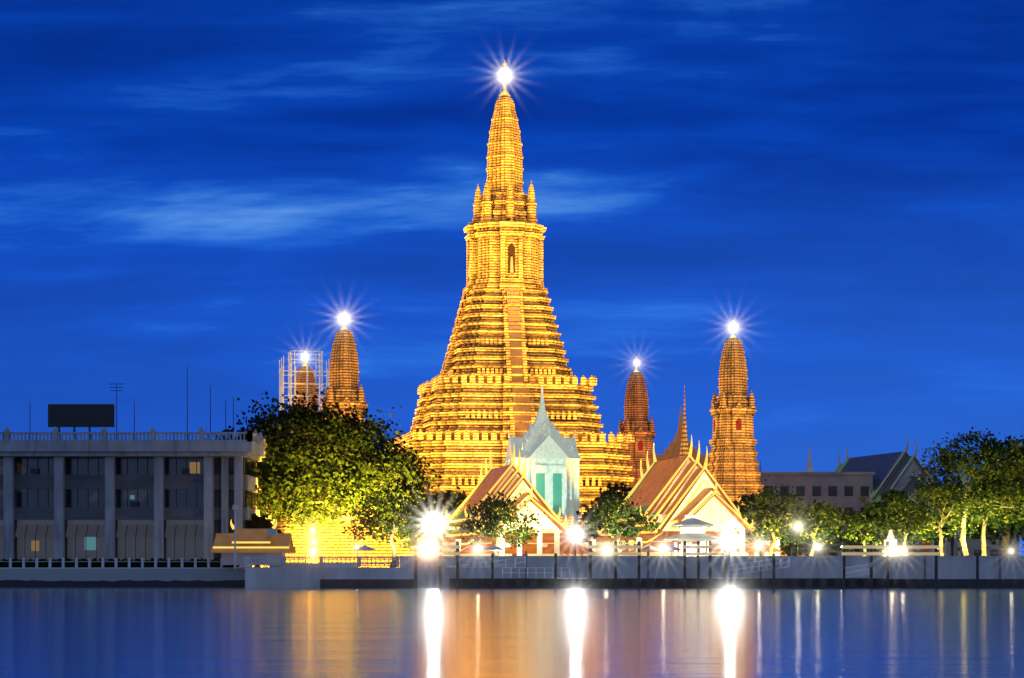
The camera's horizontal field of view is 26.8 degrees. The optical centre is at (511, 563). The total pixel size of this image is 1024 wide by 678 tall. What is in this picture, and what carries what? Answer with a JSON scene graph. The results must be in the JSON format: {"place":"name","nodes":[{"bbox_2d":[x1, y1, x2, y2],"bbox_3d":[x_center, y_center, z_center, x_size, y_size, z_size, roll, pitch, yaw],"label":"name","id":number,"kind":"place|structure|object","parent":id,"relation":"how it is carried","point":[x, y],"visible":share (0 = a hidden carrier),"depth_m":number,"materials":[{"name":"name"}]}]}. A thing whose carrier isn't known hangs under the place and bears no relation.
{"place":"outdoors","nodes":[
{"label":"outdoors","id":0,"kind":"place"},
{"bbox_2d":[0,569,244,586],"bbox_3d":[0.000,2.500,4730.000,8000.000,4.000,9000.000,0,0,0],"label":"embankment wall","id":1,"kind":"structure","parent":0,"point":[122,577],"depth_m":230.00,"materials":[{"name":"concrete"}]},
{"bbox_2d":[0,568,243,568],"bbox_3d":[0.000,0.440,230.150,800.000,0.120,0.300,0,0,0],"label":"quay kerb","id":2,"kind":"structure","parent":1,"relation":"on","point":[121,568],"depth_m":230.00,"materials":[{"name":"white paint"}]},
{"bbox_2d":[248,513,286,566],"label":"bush","id":3,"kind":"object","parent":1,"relation":"on","point":[258,522],"visible":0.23,"depth_m":250.84,"materials":[{"name":"green plant"}]},
{"bbox_2d":[288,350,318,443],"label":"temple tower","id":4,"kind":"structure","parent":1,"relation":"on","point":[301,376],"depth_m":350.92,"materials":[{"name":"orange stone"}]},
{"bbox_2d":[279,350,329,440],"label":"scaffolding","id":5,"kind":"object","parent":4,"relation":"attached to","point":[282,383],"visible":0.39,"depth_m":349.96,"materials":[{"name":"grey metal"}]},
{"bbox_2d":[205,389,455,562],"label":"tree","id":6,"kind":"object","parent":1,"relation":"on","point":[308,479],"visible":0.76,"depth_m":258.94,"materials":[{"name":"green plant"}]},
{"bbox_2d":[320,311,376,522],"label":"temple tower","id":7,"kind":"structure","parent":1,"relation":"on","point":[344,387],"depth_m":295.54,"materials":[{"name":"beige stone"}]},
{"bbox_2d":[342,485,448,566],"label":"tree","id":8,"kind":"object","parent":1,"relation":"on","point":[416,512],"visible":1,"depth_m":242.53,"materials":[{"name":"green plant"}]},
{"bbox_2d":[402,486,469,551],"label":"tree","id":9,"kind":"object","parent":1,"relation":"on","point":[454,503],"visible":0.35,"depth_m":266.94,"materials":[{"name":"green plant"}]},
{"bbox_2d":[451,491,549,555],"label":"tree","id":10,"kind":"object","parent":1,"relation":"on","point":[494,513],"visible":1,"depth_m":237.60,"materials":[{"name":"green plant"}]},
{"bbox_2d":[418,445,595,555],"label":"hall","id":11,"kind":"structure","parent":1,"relation":"on","point":[512,480],"depth_m":244.95,"materials":[{"name":"white paint"}]},
{"bbox_2d":[503,383,582,523],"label":"mondop","id":12,"kind":"structure","parent":1,"relation":"on","point":[549,452],"depth_m":298.57,"materials":[{"name":"white paint"}]},
{"bbox_2d":[277,514,808,566],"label":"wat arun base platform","id":13,"kind":"structure","parent":1,"relation":"on","point":[333,540],"depth_m":288.23,"materials":[{"name":"yellow stone"}]},
{"bbox_2d":[383,61,633,521],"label":"temple tower","id":14,"kind":"structure","parent":13,"relation":"on","point":[480,393],"depth_m":321.83,"materials":[{"name":"gold metal"}]},
{"bbox_2d":[649,406,710,469],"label":"temple roof","id":15,"kind":"structure","parent":13,"relation":"on","point":[672,451],"depth_m":334.16,"materials":[{"name":"brown tile"}]},
{"bbox_2d":[680,384,688,456],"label":"spire","id":16,"kind":"structure","parent":13,"relation":"on","point":[684,449],"depth_m":285.71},
{"bbox_2d":[569,482,633,545],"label":"tree","id":17,"kind":"object","parent":1,"relation":"on","point":[616,486],"visible":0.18,"depth_m":274.72,"materials":[{"name":"green plant"}]},
{"bbox_2d":[575,488,660,555],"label":"tree","id":18,"kind":"object","parent":1,"relation":"on","point":[616,528],"visible":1,"depth_m":238.37,"materials":[{"name":"green plant"}]},
{"bbox_2d":[616,356,655,485],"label":"temple tower","id":19,"kind":"structure","parent":1,"relation":"on","point":[638,424],"depth_m":360.87,"materials":[{"name":"gold"}]},
{"bbox_2d":[582,435,782,555],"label":"hall","id":20,"kind":"structure","parent":1,"relation":"on","point":[675,490],"depth_m":245.36,"materials":[{"name":"white paint"}]},
{"bbox_2d":[707,320,768,511],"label":"temple tower","id":21,"kind":"structure","parent":1,"relation":"on","point":[733,464],"depth_m":305.49,"materials":[{"name":"beige stone"}]},
{"bbox_2d":[732,493,787,555],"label":"tree","id":22,"kind":"object","parent":1,"relation":"on","point":[741,508],"visible":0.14,"depth_m":278.77,"materials":[{"name":"green plant"}]},
{"bbox_2d":[733,474,825,555],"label":"tree","id":23,"kind":"object","parent":1,"relation":"on","point":[773,527],"visible":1,"depth_m":242.50,"materials":[{"name":"green plant"}]},
{"bbox_2d":[780,513,838,555],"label":"bushes","id":24,"kind":"object","parent":1,"relation":"on","point":[823,553],"visible":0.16,"depth_m":289.21,"materials":[{"name":"green plant"}]},
{"bbox_2d":[775,500,849,555],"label":"tree","id":25,"kind":"object","parent":1,"relation":"on","point":[829,510],"visible":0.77,"depth_m":245.57,"materials":[{"name":"green plant"}]},
{"bbox_2d":[782,499,851,555],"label":"tree","id":26,"kind":"object","parent":1,"relation":"on","point":[797,551],"visible":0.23,"depth_m":260.84,"materials":[{"name":"green plant"}]},
{"bbox_2d":[834,510,897,555],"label":"tree","id":27,"kind":"object","parent":1,"relation":"on","point":[869,534],"visible":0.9,"depth_m":240.62,"materials":[{"name":"green plant"}]},
{"bbox_2d":[845,501,916,555],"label":"tree","id":28,"kind":"object","parent":1,"relation":"on","point":[869,516],"visible":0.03,"depth_m":291.19,"materials":[{"name":"green plant"}]},
{"bbox_2d":[759,468,1018,555],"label":"buildings","id":29,"kind":"structure","parent":1,"relation":"on","point":[845,491],"depth_m":324.00,"materials":[{"name":"grey"}]},
{"bbox_2d":[805,443,813,471],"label":"chedi","id":30,"kind":"structure","parent":29,"relation":"on","point":[809,467],"depth_m":399.67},
{"bbox_2d":[847,489,944,555],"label":"tree","id":31,"kind":"object","parent":1,"relation":"on","point":[882,505],"visible":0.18,"depth_m":265.53,"materials":[{"name":"green plant"}]},
{"bbox_2d":[834,435,960,555],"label":"temple hall","id":32,"kind":"structure","parent":1,"relation":"on","point":[894,470],"depth_m":322.48,"materials":[{"name":"tile"}]},
{"bbox_2d":[864,493,943,555],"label":"tree","id":33,"kind":"object","parent":1,"relation":"on","point":[894,527],"visible":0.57,"depth_m":247.74,"materials":[{"name":"green plant"}]},
{"bbox_2d":[898,479,973,555],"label":"tree","id":34,"kind":"object","parent":1,"relation":"on","point":[921,526],"visible":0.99,"depth_m":242.62,"materials":[{"name":"green plant"}]},
{"bbox_2d":[894,427,1023,555],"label":"tree","id":35,"kind":"object","parent":1,"relation":"on","point":[947,461],"visible":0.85,"depth_m":244.97,"materials":[{"name":"green plant"}]},
{"bbox_2d":[913,432,1023,555],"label":"tree","id":36,"kind":"object","parent":1,"relation":"on","point":[1005,538],"visible":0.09,"depth_m":269.51,"materials":[{"name":"green plant"}]},
{"bbox_2d":[942,460,1023,555],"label":"tree","id":37,"kind":"object","parent":1,"relation":"on","point":[983,542],"visible":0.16,"depth_m":251.70,"materials":[{"name":"green plant"}]},
{"bbox_2d":[954,429,1023,528],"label":"tree","id":38,"kind":"object","parent":1,"relation":"on","point":[1019,464],"visible":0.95,"depth_m":243.36,"materials":[{"name":"green plant"}]},
{"bbox_2d":[986,511,1023,546],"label":"tree","id":39,"kind":"object","parent":1,"relation":"on","point":[993,542],"visible":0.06,"depth_m":291.76,"materials":[{"name":"green plant"}]},
{"bbox_2d":[991,470,1023,538],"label":"tree","id":40,"kind":"object","parent":1,"relation":"on","point":[1017,527],"visible":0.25,"depth_m":261.29,"materials":[{"name":"green plant"}]},
{"bbox_2d":[0,367,274,567],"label":"modern building","id":41,"kind":"structure","parent":0,"point":[104,497],"depth_m":247.20,"materials":[{"name":"concrete"}]},
{"bbox_2d":[0,587,1023,677],"bbox_3d":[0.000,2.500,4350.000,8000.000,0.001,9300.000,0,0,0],"label":"river water","id":42,"kind":"structure","parent":0,"point":[187,632],"depth_m":78.28,"materials":[{"name":"blue liquid"}]},
{"bbox_2d":[232,505,512,587],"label":"white pier","id":43,"kind":"structure","parent":42,"relation":"in","point":[283,576],"depth_m":225.00,"materials":[{"name":"white concrete"}]},
{"bbox_2d":[320,578,1023,587],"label":"pier pontoon","id":44,"kind":"object","parent":42,"relation":"on","point":[668,583],"visible":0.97,"depth_m":222.00,"materials":[{"name":"concrete"}]},
{"bbox_2d":[450,557,874,577],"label":"pier gangways","id":45,"kind":"object","parent":44,"relation":"on","point":[759,565],"visible":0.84,"depth_m":226.47,"materials":[{"name":"grey"}]},
{"bbox_2d":[413,541,978,587],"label":"pier piles and gates","id":46,"kind":"object","parent":42,"relation":"in","point":[698,547],"visible":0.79,"depth_m":220.84,"materials":[{"name":"black"}]},
{"bbox_2d":[400,556,1023,586],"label":"embankment wall","id":47,"kind":"structure","parent":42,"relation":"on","point":[949,567],"depth_m":229.40,"materials":[{"name":"grey concrete"}]},
{"bbox_2d":[455,547,1023,578],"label":"promenade fence and piles","id":48,"kind":"object","parent":42,"relation":"on","point":[760,559],"visible":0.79,"depth_m":228.51,"materials":[{"name":"grey paint"}]},
{"bbox_2d":[0,0,1023,555],"label":"sky","id":49,"kind":"structure","parent":0,"point":[206,187],"materials":[{"name":"blue"}]},
{"bbox_2d":[663,515,720,555],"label":"pavilion","id":50,"kind":"structure","parent":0,"point":[692,529],"depth_m":236.96,"materials":[{"name":"white"}]},
{"label":"quay pavement","id":51,"kind":"structure","parent":0,"visible":0},
{"bbox_2d":[0,558,222,567],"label":"quay posts","id":52,"kind":"object","parent":51,"relation":"on","point":[102,561],"visible":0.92,"depth_m":230.47,"materials":[{"name":"white paint"}]},
{"bbox_2d":[0,558,238,567],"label":"quay hedge","id":53,"kind":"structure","parent":51,"relation":"on","point":[111,564],"depth_m":231.45,"materials":[{"name":"green plant"}]},
{"bbox_2d":[210,519,295,564],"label":"pier pavilion","id":54,"kind":"structure","parent":51,"relation":"on","point":[255,543],"depth_m":228.80,"materials":[{"name":"beige metal"}]},
{"bbox_2d":[267,529,356,566],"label":"pavilion base","id":55,"kind":"object","parent":51,"relation":"on","point":[271,531],"visible":0.57,"depth_m":230.00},
{"bbox_2d":[354,545,874,566],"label":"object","id":56,"kind":"object","parent":51,"relation":"on","point":[494,547],"visible":0.78,"depth_m":233.08,"materials":[{"name":"grey fabric"}]},
{"bbox_2d":[357,521,902,566],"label":"lamp posts","id":57,"kind":"object","parent":51,"relation":"on","point":[573,533],"visible":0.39,"depth_m":232.92,"materials":[{"name":"grey metal"}]},
{"bbox_2d":[356,526,1011,552],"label":"promenade lamp globes","id":58,"kind":"object","parent":57,"relation":"attached to","point":[663,548],"visible":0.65,"depth_m":235.92,"materials":[{"name":"white glass"}]},
{"bbox_2d":[882,530,898,555],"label":"small shrine","id":59,"kind":"object","parent":51,"relation":"on","point":[891,539],"visible":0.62,"depth_m":237.40,"materials":[{"name":"beige"}]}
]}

